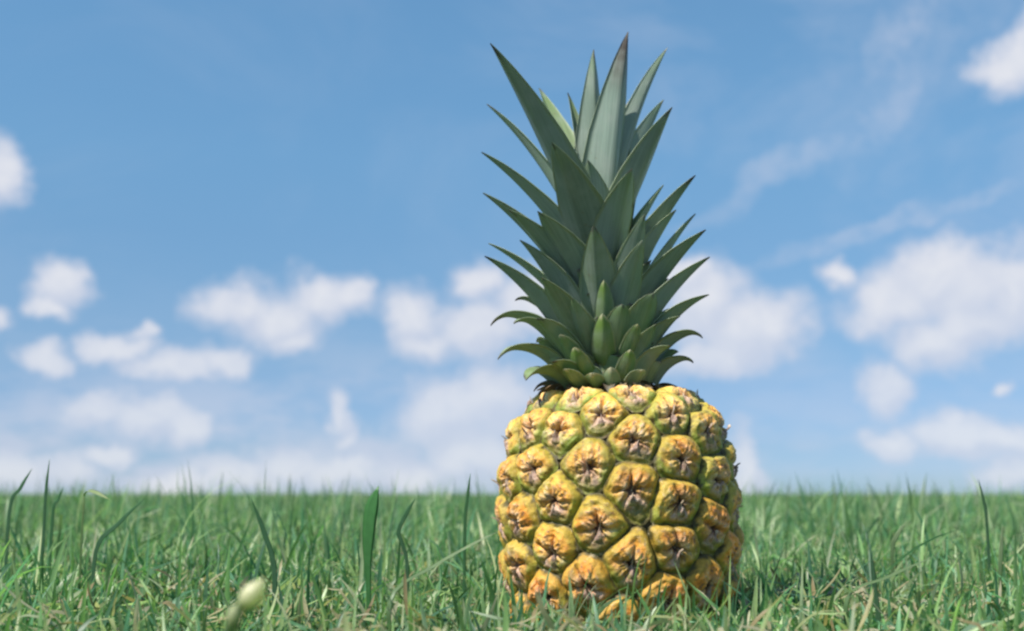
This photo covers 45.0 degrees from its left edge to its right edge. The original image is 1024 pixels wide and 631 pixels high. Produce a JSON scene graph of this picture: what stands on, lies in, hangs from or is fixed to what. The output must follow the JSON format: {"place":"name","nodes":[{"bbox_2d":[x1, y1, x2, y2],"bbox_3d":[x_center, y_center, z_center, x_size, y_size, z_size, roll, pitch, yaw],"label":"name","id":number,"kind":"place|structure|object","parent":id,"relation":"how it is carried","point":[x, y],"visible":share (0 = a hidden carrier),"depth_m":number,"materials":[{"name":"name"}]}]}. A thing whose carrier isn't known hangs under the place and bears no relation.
{"place":"outdoors","nodes":[
{"label":"outdoors","id":0,"kind":"place"},
{"bbox_2d":[0,0,1023,493],"label":"sky","id":1,"kind":"structure","parent":0,"point":[241,237],"materials":[{"name":"blue"}]},
{"bbox_2d":[0,464,1023,630],"bbox_3d":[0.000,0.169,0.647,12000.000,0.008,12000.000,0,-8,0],"label":"ground","id":2,"kind":"structure","parent":0,"point":[137,495],"depth_m":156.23,"materials":[{"name":"green plant"}]},
{"bbox_2d":[3,469,31,586],"bbox_3d":[-0.292,0.135,0.728,0.013,0.090,0.001,0,-8,0],"label":"grass blade","id":3,"kind":"object","parent":2,"relation":"on","point":[16,492],"depth_m":0.73,"materials":[{"name":"green plant"}]},
{"bbox_2d":[40,459,49,565],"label":"grass blade","id":4,"kind":"object","parent":2,"relation":"on","point":[44,518],"depth_m":0.71,"materials":[{"name":"green plant"}]},
{"bbox_2d":[48,488,62,572],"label":"grass blade","id":5,"kind":"object","parent":2,"relation":"on","point":[52,526],"depth_m":0.77,"materials":[{"name":"green plant"}]},
{"bbox_2d":[78,489,109,588],"bbox_3d":[-0.231,0.135,0.682,0.019,0.078,0.013,0,-8,0],"label":"grass blade","id":6,"kind":"object","parent":2,"relation":"on","point":[82,524],"depth_m":0.69,"materials":[{"name":"green plant"}]},
{"bbox_2d":[91,498,144,608],"bbox_3d":[-0.207,0.133,0.647,0.026,0.073,0.001,0,-8,0],"label":"grass blade","id":7,"kind":"object","parent":2,"relation":"on","point":[109,531],"depth_m":0.65,"materials":[{"name":"green plant"}]},
{"bbox_2d":[223,603,239,630],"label":"flower bud","id":8,"kind":"object","parent":2,"relation":"on","point":[232,615],"visible":1,"depth_m":0.28,"materials":[{"name":"green plant"}]},
{"bbox_2d":[232,578,264,630],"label":"flower bud","id":9,"kind":"object","parent":2,"relation":"on","point":[251,595],"visible":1,"depth_m":0.29,"materials":[{"name":"green plant"}]},
{"bbox_2d":[250,497,276,619],"bbox_3d":[-0.119,0.123,0.588,0.014,0.074,0.001,0,-8,0],"label":"grass blade","id":10,"kind":"object","parent":2,"relation":"on","point":[271,555],"depth_m":0.59,"materials":[{"name":"green plant"}]},
{"bbox_2d":[362,486,378,628],"bbox_3d":[-0.068,0.121,0.588,0.008,0.079,0.002,0,-8,0],"label":"grass blade","id":11,"kind":"object","parent":2,"relation":"on","point":[370,518],"depth_m":0.59,"materials":[{"name":"green plant"}]},
{"bbox_2d":[396,498,415,616],"bbox_3d":[-0.054,0.129,0.628,0.010,0.073,0.001,0,-8,0],"label":"grass blade","id":12,"kind":"object","parent":2,"relation":"on","point":[400,524],"depth_m":0.63,"materials":[{"name":"green plant"}]},
{"bbox_2d":[386,532,496,630],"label":"grass blade","id":13,"kind":"object","parent":2,"relation":"on","point":[392,596],"depth_m":0.57,"materials":[{"name":"green plant"}]},
{"bbox_2d":[463,474,470,603],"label":"grass blade","id":14,"kind":"object","parent":2,"relation":"on","point":[464,531],"depth_m":0.69,"materials":[{"name":"green plant"}]},
{"bbox_2d":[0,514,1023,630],"bbox_3d":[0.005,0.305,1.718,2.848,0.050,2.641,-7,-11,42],"label":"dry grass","id":15,"kind":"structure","parent":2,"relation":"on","point":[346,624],"depth_m":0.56,"materials":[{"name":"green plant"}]},
{"bbox_2d":[481,32,743,630],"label":"pineapple","id":16,"kind":"object","parent":2,"relation":"on","point":[615,465],"visible":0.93,"depth_m":0.64,"materials":[{"name":"yellow plant"}]},
{"bbox_2d":[870,547,880,629],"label":"grass blade","id":17,"kind":"object","parent":2,"relation":"on","point":[876,596],"depth_m":0.57,"materials":[{"name":"green plant"}]},
{"bbox_2d":[843,555,936,624],"bbox_3d":[0.173,0.132,0.553,0.054,0.047,0.009,3,-9,-22],"label":"grass blade","id":18,"kind":"object","parent":2,"relation":"on","point":[846,603],"depth_m":0.55,"materials":[{"name":"green plant"}]},
{"bbox_2d":[890,522,905,594],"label":"grass blade","id":19,"kind":"object","parent":2,"relation":"on","point":[896,536],"depth_m":0.73,"materials":[{"name":"green plant"}]},
{"bbox_2d":[978,479,991,588],"bbox_3d":[0.302,0.147,0.787,0.005,0.084,0.001,0,-8,0],"label":"grass blade","id":20,"kind":"object","parent":2,"relation":"on","point":[987,530],"depth_m":0.79,"materials":[{"name":"green plant"}]},
{"bbox_2d":[998,524,1002,591],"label":"grass blade","id":21,"kind":"object","parent":2,"relation":"on","point":[1000,561],"depth_m":0.71,"materials":[{"name":"green plant"}]}
]}

